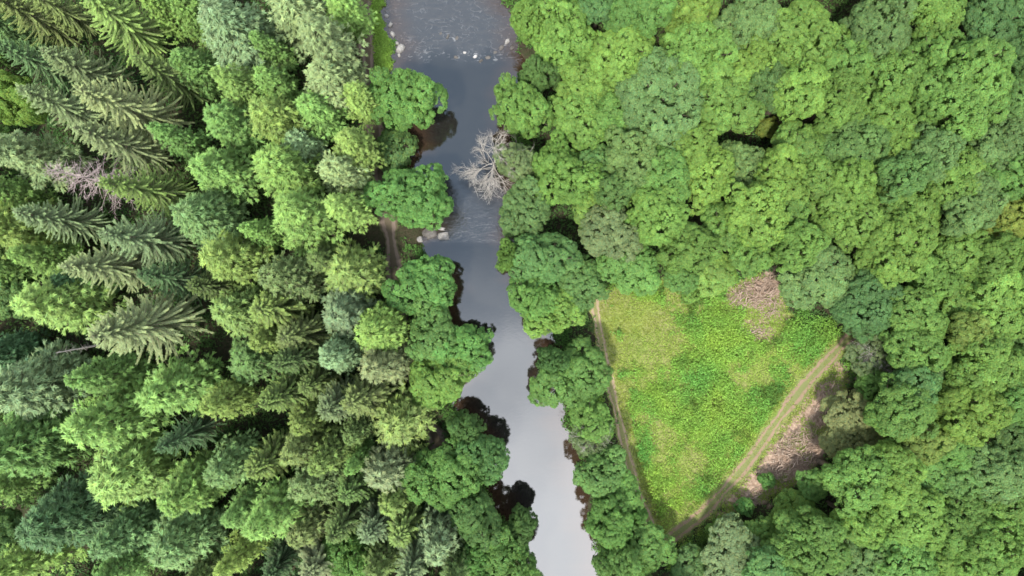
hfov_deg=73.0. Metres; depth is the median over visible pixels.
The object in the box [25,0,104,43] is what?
spruce tree
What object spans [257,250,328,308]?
broadleaf tree
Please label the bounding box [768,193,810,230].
broadleaf tree
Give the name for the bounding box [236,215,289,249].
conifer tree
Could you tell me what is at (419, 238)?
rock
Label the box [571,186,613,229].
broadleaf tree
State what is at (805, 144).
broadleaf tree
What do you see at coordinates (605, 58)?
broadleaf tree
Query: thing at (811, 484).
broadleaf tree
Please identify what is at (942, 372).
broadleaf tree
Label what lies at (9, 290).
broadleaf tree
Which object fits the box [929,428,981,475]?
broadleaf tree
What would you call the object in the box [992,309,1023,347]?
broadleaf tree
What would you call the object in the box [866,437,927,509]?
broadleaf tree
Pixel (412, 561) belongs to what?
spruce tree
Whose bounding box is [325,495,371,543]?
spruce tree
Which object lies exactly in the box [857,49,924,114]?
broadleaf tree
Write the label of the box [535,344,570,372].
broadleaf tree
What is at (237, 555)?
conifer tree
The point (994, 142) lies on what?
broadleaf tree
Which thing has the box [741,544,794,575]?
broadleaf tree
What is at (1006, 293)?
broadleaf tree
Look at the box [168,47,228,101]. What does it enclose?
conifer tree
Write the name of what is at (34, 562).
conifer tree
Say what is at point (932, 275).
broadleaf tree
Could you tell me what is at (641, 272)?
broadleaf tree
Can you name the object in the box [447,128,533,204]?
dead tree
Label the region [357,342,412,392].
spruce tree
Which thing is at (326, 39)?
conifer tree
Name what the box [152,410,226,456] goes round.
spruce tree
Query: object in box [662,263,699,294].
broadleaf tree
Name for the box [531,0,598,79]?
broadleaf tree
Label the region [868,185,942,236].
broadleaf tree
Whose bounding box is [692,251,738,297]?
broadleaf tree
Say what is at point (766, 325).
meadow grass
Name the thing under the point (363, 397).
spruce tree
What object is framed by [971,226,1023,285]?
broadleaf tree
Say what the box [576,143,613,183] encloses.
broadleaf tree
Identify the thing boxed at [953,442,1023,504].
broadleaf tree
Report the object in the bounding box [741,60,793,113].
broadleaf tree
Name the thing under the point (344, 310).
spruce tree
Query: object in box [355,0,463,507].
dirt track
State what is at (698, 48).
broadleaf tree
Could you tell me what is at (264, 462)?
spruce tree
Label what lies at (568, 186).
broadleaf tree
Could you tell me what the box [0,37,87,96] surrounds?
spruce tree
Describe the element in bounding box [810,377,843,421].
brush pile
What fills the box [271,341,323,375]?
spruce tree
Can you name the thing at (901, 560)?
broadleaf tree
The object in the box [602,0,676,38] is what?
broadleaf tree
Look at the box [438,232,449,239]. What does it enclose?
rock
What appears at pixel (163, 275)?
spruce tree
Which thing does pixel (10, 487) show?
conifer tree
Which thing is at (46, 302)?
broadleaf tree
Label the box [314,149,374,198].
conifer tree
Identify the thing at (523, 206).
broadleaf tree
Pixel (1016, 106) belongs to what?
broadleaf tree
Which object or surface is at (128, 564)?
conifer tree
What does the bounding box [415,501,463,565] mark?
spruce tree
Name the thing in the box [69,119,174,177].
spruce tree
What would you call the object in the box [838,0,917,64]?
broadleaf tree
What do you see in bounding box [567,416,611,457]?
sparse tree
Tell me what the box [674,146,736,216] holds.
broadleaf tree
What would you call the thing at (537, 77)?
broadleaf tree
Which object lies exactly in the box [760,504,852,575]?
broadleaf tree
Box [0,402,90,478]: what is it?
fir tree
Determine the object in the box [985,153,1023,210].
broadleaf tree
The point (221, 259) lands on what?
broadleaf tree
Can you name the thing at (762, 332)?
brush pile
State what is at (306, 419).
spruce tree
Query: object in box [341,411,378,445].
spruce tree
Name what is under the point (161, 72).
spruce tree
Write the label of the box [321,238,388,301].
conifer tree
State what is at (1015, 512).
broadleaf tree
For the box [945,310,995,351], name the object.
broadleaf tree
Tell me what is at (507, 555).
broadleaf tree
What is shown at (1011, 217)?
broadleaf tree
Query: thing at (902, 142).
broadleaf tree
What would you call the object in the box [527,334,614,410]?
broadleaf tree
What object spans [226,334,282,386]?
spruce tree
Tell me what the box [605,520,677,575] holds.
broadleaf tree
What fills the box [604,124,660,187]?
broadleaf tree
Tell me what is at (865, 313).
broadleaf tree
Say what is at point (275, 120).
conifer tree
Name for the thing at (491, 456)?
broadleaf tree
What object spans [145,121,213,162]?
conifer tree
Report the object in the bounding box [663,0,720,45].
broadleaf tree
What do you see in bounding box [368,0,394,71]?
bank grass
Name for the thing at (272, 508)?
conifer tree
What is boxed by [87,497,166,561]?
fir tree
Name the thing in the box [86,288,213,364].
spruce tree
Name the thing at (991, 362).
broadleaf tree
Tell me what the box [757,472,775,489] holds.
shrub
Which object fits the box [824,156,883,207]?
broadleaf tree
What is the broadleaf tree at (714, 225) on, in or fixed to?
on the ground at (372, 234)
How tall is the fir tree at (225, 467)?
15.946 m
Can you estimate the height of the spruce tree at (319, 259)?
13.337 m
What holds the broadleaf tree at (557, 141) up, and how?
on the ground at (372, 234)
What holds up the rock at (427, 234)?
on the ground at (372, 234)
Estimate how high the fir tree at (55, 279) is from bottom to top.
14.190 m
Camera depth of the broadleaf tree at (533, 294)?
91.34 m
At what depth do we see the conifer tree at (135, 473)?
88.17 m
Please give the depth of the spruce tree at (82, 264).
86.14 m
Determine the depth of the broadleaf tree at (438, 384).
91.20 m
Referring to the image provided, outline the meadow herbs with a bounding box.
[583,272,868,571]
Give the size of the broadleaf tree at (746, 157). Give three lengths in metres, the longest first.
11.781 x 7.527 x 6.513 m
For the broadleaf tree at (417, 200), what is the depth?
90.69 m
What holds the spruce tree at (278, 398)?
on the ground at (372, 234)
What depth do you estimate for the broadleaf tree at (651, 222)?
87.06 m
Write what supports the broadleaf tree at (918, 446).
on the ground at (372, 234)
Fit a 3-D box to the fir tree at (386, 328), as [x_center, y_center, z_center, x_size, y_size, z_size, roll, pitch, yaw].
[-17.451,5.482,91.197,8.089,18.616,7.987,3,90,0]
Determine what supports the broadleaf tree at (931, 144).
on the ground at (372, 234)
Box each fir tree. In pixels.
[0,15,51,62]
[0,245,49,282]
[0,327,54,375]
[0,337,92,423]
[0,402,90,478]
[14,469,125,554]
[48,259,124,297]
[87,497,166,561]
[144,497,230,572]
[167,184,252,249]
[196,0,282,81]
[202,427,266,490]
[302,57,367,117]
[317,329,365,375]
[353,300,411,353]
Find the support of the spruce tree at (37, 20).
on the ground at (372, 234)
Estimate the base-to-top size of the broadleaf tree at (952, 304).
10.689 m
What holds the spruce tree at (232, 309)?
on the ground at (372, 234)
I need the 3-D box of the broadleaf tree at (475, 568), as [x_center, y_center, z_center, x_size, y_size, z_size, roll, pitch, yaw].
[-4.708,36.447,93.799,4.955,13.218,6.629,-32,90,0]
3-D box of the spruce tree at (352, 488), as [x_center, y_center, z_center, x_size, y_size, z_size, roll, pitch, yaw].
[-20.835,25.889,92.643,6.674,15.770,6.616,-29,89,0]
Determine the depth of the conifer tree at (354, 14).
91.96 m
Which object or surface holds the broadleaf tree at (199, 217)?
on the ground at (372, 234)
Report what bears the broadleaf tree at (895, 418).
on the ground at (372, 234)
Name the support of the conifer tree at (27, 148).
on the ground at (372, 234)
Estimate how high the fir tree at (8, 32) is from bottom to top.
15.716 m
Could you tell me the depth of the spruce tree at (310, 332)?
89.94 m
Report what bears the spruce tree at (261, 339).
on the ground at (372, 234)
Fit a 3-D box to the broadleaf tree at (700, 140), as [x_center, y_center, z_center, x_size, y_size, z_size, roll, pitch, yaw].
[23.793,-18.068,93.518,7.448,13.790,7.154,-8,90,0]
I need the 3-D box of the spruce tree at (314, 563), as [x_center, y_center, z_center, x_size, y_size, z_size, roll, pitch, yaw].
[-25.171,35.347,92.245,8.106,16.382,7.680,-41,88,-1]
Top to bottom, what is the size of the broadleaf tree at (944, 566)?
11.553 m
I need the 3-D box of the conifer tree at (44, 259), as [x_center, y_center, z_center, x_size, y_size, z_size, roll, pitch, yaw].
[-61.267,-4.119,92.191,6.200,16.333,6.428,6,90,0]
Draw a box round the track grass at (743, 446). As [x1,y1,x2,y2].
[591,305,854,556]
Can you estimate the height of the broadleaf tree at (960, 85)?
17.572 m
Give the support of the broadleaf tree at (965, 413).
on the ground at (372, 234)
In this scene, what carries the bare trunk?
on the ground at (372, 234)
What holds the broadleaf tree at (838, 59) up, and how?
on the ground at (372, 234)
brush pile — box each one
[726,272,782,319]
[735,486,768,511]
[743,323,768,341]
[766,422,822,482]
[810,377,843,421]
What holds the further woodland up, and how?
on the ground at (372, 234)
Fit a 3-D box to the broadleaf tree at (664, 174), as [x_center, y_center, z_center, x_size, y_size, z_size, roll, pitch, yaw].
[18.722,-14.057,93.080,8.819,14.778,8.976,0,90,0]
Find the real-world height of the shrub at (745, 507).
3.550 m
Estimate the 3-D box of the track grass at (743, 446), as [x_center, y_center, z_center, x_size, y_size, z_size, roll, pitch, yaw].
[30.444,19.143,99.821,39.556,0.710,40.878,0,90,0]
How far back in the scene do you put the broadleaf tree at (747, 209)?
86.44 m
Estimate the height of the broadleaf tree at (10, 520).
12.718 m
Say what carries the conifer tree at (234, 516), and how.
on the ground at (372, 234)
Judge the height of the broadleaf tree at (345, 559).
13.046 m
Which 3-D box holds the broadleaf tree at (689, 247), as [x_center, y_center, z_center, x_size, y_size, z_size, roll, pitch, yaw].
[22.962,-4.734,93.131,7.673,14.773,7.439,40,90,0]
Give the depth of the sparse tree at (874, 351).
94.36 m
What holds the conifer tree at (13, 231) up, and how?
on the ground at (372, 234)
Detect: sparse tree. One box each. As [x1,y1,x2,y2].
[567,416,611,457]
[843,331,892,376]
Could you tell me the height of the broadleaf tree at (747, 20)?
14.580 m
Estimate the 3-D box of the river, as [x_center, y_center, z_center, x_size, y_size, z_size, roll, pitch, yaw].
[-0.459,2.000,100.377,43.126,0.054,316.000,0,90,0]
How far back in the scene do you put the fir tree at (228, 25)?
87.42 m
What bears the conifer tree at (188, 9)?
on the ground at (372, 234)
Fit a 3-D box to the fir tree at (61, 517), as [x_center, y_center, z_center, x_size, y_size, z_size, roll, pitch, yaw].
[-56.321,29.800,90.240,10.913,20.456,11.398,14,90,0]
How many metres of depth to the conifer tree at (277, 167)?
87.69 m
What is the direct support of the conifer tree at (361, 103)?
on the ground at (372, 234)
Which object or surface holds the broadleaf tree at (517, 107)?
on the ground at (372, 234)
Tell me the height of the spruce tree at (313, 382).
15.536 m
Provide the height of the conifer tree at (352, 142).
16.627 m
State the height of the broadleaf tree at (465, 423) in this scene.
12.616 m
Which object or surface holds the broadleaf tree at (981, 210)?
on the ground at (372, 234)
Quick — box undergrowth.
[0,0,1023,575]
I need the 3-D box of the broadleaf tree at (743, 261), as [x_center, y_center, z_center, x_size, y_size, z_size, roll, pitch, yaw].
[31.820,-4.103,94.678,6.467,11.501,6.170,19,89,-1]
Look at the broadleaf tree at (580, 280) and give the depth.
92.84 m
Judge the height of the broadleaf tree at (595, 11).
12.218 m
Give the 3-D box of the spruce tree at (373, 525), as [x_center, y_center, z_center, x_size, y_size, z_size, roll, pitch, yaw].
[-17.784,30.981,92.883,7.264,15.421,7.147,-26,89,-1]
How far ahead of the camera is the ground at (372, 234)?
100.00 m
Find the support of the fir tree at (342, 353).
on the ground at (372, 234)
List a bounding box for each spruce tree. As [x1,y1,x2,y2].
[0,0,84,51]
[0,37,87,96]
[11,194,115,248]
[15,82,128,146]
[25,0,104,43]
[39,43,137,103]
[57,239,160,295]
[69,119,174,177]
[71,75,194,152]
[80,0,174,71]
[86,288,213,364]
[95,163,197,219]
[98,205,198,270]
[131,52,208,110]
[134,254,209,307]
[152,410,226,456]
[184,270,251,299]
[186,535,236,575]
[209,283,269,338]
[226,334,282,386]
[243,428,303,481]
[247,322,288,353]
[248,288,315,330]
[258,368,309,413]
[260,529,310,575]
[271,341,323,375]
[275,307,334,356]
[279,422,338,466]
[283,490,339,550]
[286,453,352,504]
[287,391,331,437]
[295,534,340,575]
[296,361,341,400]
[303,234,341,278]
[304,417,370,477]
[316,373,360,423]
[319,285,384,339]
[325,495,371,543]
[334,466,376,506]
[339,372,397,421]
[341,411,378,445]
[356,489,392,545]
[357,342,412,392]
[359,439,422,493]
[370,378,438,456]
[377,482,423,518]
[386,502,429,548]
[394,520,435,575]
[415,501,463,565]
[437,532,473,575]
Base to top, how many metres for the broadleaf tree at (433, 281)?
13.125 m
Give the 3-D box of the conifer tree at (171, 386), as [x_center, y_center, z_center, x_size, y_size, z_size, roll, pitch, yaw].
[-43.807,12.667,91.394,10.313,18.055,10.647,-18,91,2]
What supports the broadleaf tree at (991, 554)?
on the ground at (372, 234)
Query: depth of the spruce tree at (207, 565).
91.64 m
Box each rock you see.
[396,43,404,52]
[417,236,422,241]
[422,228,436,238]
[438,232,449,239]
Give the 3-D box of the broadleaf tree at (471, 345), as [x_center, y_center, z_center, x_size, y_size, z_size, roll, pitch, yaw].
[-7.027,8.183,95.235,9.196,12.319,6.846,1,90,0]
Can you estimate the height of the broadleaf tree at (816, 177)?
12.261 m
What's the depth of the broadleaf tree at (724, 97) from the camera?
87.36 m
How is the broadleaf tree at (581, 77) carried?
on the ground at (372, 234)
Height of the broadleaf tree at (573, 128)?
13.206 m
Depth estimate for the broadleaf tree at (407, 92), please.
90.30 m
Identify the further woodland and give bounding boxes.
[0,41,1023,498]
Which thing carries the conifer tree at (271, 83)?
on the ground at (372, 234)
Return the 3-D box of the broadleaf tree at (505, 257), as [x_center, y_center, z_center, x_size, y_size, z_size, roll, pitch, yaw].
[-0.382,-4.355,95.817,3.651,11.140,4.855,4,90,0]
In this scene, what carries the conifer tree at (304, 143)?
on the ground at (372, 234)
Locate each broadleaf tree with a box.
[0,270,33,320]
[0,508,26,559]
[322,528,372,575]
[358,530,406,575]
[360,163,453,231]
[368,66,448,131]
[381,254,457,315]
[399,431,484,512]
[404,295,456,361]
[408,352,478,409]
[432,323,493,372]
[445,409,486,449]
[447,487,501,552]
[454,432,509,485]
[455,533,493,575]
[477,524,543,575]
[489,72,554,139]
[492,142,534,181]
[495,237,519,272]
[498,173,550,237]
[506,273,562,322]
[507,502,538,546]
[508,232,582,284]
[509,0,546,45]
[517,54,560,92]
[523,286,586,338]
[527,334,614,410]
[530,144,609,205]
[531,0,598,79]
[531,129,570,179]
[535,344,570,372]
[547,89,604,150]
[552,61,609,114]
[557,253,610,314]
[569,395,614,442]
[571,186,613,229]
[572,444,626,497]
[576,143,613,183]
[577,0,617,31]
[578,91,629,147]
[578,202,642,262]
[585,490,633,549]
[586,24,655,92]
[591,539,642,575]
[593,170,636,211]
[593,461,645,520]
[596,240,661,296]
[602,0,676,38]
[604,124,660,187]
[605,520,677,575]
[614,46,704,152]
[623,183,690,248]
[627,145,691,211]
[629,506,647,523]
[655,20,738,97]
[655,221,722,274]
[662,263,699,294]
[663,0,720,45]
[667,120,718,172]
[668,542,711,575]
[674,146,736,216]
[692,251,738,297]
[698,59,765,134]
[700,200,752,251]
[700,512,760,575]
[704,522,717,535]
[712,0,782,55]
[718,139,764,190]
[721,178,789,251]
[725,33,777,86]
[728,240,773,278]
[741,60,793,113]
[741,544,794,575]
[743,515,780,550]
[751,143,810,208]
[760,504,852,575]
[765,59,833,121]
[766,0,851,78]
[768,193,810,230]
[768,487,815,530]
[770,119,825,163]
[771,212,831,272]
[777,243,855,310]
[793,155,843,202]
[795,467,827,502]
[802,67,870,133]
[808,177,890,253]
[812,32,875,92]
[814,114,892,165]
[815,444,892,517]
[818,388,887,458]
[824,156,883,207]
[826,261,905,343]
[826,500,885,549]
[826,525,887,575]
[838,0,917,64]
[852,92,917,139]
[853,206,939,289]
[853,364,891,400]
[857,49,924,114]
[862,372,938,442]
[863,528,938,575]
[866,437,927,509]
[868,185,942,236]
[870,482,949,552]
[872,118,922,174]
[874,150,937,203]
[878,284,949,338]
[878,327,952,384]
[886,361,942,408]
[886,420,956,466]
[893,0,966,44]
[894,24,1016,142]
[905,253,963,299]
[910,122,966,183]
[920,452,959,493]
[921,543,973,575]
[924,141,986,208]
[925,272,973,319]
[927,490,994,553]
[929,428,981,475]
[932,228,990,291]
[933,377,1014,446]
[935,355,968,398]
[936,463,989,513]
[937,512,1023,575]
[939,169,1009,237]
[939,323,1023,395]
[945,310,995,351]
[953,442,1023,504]
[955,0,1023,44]
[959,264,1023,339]
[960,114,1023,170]
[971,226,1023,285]
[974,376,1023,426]
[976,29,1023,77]
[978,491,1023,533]
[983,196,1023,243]
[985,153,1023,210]
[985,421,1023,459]
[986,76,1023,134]
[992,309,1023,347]
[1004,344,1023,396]
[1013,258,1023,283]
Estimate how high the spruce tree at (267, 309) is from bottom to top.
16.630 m
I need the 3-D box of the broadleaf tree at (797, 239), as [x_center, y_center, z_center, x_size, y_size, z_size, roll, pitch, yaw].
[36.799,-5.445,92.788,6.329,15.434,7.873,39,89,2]
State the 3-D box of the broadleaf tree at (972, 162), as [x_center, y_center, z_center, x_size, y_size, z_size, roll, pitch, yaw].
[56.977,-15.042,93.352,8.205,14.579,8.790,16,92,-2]
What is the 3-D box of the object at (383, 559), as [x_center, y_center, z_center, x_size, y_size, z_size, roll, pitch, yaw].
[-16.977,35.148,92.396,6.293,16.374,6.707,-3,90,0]
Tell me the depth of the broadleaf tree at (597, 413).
92.06 m
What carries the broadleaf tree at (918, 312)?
on the ground at (372, 234)
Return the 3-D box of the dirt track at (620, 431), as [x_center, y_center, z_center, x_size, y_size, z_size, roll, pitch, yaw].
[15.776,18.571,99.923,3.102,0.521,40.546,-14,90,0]
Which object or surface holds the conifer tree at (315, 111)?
on the ground at (372, 234)
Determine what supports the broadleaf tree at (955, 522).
on the ground at (372, 234)
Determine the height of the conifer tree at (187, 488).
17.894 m
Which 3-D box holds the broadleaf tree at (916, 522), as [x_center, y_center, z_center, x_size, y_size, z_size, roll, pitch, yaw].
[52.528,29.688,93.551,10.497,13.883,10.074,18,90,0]
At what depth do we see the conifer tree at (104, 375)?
89.18 m
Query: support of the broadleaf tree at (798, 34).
on the ground at (372, 234)
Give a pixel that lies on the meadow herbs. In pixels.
(722, 359)
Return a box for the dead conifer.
[43,156,138,219]
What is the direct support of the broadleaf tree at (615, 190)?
on the ground at (372, 234)
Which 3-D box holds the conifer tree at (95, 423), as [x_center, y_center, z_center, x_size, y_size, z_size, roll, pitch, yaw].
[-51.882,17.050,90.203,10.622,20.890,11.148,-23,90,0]
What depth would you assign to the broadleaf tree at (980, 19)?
89.60 m
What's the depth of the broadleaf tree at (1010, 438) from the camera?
88.79 m
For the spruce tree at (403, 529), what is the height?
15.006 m
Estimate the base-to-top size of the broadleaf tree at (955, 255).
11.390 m
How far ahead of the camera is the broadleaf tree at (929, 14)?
89.22 m
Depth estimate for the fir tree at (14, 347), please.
92.31 m
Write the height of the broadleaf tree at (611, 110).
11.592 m
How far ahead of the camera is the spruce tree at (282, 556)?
91.36 m
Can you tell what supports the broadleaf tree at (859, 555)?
on the ground at (372, 234)
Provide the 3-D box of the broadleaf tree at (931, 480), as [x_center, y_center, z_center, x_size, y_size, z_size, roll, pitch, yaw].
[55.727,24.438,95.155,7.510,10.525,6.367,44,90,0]
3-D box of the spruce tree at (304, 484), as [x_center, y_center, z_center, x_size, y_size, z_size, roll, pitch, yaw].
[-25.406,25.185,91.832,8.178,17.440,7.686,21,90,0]
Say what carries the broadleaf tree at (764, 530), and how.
on the ground at (372, 234)
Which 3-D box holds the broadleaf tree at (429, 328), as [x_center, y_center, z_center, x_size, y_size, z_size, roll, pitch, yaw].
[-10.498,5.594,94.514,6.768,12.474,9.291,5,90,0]
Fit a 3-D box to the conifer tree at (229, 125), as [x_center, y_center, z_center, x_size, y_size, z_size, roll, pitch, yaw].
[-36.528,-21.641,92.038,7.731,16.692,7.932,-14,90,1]
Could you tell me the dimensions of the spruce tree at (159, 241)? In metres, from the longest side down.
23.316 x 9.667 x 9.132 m
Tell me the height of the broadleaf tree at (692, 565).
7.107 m
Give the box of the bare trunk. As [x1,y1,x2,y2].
[54,344,99,357]
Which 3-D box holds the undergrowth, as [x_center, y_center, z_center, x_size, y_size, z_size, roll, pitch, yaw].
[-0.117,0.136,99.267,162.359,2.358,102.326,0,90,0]
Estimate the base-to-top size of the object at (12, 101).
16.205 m
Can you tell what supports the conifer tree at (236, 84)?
on the ground at (372, 234)
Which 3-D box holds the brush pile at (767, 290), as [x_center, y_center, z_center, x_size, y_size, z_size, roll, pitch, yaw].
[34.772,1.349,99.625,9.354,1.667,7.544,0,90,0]
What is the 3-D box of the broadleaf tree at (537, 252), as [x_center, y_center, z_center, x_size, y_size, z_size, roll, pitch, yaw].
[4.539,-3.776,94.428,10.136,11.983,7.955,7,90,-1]
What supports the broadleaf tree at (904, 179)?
on the ground at (372, 234)
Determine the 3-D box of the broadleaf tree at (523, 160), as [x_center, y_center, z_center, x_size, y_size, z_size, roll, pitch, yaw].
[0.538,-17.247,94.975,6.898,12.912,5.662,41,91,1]
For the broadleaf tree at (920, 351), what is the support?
on the ground at (372, 234)
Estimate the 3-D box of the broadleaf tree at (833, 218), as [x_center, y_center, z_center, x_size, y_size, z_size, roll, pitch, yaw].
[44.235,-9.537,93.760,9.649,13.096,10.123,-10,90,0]
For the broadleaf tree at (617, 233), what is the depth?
89.05 m
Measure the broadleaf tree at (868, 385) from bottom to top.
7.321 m
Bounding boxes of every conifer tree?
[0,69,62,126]
[0,128,96,193]
[0,172,60,210]
[0,197,71,259]
[0,469,58,508]
[0,536,89,575]
[5,235,87,276]
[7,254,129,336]
[58,378,174,454]
[62,345,155,397]
[87,428,181,511]
[91,543,154,575]
[133,343,231,416]
[139,0,197,44]
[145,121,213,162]
[156,446,237,518]
[165,0,213,51]
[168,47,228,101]
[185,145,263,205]
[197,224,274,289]
[198,375,266,421]
[202,97,270,156]
[207,62,270,113]
[213,524,273,575]
[218,478,273,529]
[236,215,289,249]
[240,467,319,542]
[244,92,315,149]
[248,30,298,75]
[251,138,324,201]
[252,64,306,107]
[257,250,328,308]
[264,0,333,63]
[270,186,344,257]
[282,126,328,164]
[292,90,350,145]
[297,10,370,81]
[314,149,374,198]
[320,187,378,236]
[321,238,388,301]
[322,0,379,42]
[331,126,387,181]
[339,79,383,129]
[343,435,381,476]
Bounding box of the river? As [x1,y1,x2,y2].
[379,0,599,575]
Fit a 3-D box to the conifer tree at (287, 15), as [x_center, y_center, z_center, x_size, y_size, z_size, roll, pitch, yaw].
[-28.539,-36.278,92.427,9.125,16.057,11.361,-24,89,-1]
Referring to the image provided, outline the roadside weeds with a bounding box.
[716,271,851,516]
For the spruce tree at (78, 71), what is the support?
on the ground at (372, 234)
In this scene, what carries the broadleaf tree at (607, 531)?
on the ground at (372, 234)
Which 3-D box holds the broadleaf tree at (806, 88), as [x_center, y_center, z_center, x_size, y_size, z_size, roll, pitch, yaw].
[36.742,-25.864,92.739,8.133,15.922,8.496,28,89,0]
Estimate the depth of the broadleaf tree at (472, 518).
89.45 m
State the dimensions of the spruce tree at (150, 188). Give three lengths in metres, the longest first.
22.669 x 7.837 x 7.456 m
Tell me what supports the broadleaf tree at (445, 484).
on the ground at (372, 234)
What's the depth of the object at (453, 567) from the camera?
88.45 m
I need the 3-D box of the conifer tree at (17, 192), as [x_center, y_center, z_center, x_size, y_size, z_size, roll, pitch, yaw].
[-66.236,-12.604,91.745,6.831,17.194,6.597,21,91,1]
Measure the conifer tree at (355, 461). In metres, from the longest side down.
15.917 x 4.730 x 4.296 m
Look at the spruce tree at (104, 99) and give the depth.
84.92 m
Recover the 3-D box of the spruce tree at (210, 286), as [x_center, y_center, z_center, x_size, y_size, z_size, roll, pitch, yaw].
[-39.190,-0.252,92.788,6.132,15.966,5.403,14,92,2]
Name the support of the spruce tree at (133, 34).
on the ground at (372, 234)
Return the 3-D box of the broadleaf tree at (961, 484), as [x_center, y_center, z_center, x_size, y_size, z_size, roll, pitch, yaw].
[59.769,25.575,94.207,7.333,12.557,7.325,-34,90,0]
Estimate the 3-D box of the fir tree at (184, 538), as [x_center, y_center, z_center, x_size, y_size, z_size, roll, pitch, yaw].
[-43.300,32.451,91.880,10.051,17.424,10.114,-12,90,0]
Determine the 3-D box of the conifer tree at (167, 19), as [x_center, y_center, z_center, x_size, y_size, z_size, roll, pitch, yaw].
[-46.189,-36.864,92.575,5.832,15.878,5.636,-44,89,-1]
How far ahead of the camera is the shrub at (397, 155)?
97.22 m
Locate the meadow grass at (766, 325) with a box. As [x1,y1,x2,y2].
[591,277,843,545]
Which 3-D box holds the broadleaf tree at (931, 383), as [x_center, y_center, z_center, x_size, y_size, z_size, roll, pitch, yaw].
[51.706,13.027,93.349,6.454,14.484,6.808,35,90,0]
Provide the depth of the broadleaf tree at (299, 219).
86.75 m
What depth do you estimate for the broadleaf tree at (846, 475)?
87.27 m
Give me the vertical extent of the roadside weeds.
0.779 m
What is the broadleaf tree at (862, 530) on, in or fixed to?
on the ground at (372, 234)
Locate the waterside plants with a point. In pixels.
(421, 250)
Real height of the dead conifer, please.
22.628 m
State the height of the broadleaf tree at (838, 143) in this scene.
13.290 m
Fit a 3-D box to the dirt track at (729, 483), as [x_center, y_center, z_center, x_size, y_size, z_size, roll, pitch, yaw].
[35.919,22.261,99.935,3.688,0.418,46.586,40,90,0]
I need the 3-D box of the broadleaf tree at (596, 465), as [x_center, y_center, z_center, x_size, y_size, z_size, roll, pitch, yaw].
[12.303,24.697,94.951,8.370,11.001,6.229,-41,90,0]
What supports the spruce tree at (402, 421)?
on the ground at (372, 234)
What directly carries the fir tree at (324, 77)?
on the ground at (372, 234)
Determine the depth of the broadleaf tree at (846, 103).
86.30 m
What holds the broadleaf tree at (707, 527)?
on the ground at (372, 234)
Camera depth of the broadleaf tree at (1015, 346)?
88.89 m
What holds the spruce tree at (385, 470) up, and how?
on the ground at (372, 234)
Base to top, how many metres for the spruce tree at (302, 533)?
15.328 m
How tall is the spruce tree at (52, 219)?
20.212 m
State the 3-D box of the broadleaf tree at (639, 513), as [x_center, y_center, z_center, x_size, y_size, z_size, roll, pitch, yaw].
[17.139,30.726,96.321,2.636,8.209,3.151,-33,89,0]
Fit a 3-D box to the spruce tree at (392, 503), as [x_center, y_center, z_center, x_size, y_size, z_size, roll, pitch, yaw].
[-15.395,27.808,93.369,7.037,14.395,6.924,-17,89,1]
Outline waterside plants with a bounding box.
[373,0,605,575]
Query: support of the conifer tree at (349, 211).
on the ground at (372, 234)
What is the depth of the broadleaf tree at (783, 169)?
87.59 m
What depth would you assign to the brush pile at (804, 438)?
99.56 m
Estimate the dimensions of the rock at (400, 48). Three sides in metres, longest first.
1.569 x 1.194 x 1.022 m
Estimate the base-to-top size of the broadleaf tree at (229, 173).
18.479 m
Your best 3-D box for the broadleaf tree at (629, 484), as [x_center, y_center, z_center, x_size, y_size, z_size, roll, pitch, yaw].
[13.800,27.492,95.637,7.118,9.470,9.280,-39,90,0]
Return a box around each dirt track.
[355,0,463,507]
[589,292,655,524]
[656,328,856,563]
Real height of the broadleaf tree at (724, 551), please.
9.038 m
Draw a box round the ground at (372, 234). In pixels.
[0,0,1023,575]
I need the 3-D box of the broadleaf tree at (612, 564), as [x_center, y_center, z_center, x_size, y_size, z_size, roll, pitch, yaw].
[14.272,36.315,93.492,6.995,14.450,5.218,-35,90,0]
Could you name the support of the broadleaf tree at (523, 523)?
on the ground at (372, 234)
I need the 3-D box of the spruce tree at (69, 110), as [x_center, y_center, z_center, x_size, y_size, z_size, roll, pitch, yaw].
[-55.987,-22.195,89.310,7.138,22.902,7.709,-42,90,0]
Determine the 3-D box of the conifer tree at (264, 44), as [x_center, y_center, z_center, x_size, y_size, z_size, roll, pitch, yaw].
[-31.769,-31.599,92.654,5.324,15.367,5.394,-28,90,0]
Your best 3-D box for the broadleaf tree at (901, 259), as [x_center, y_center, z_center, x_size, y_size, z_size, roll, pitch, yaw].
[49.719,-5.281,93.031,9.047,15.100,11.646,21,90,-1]
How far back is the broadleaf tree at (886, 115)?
88.13 m
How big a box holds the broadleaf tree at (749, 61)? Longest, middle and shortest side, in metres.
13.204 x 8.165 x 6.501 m
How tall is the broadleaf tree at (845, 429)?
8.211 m
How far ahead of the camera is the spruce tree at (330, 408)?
87.29 m
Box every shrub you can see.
[373,127,418,171]
[681,289,699,304]
[733,496,754,516]
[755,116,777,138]
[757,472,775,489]
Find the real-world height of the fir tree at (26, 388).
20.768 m
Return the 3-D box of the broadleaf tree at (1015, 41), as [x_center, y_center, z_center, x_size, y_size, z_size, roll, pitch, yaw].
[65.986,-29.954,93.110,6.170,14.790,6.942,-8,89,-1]
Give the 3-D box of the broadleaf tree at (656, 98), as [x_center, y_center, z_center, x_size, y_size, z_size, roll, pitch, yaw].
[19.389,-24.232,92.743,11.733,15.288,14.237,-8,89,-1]
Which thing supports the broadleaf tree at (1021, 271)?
on the ground at (372, 234)
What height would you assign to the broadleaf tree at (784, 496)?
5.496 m
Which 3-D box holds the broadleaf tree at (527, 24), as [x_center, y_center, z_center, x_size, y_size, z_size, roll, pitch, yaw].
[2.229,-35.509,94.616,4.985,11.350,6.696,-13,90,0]

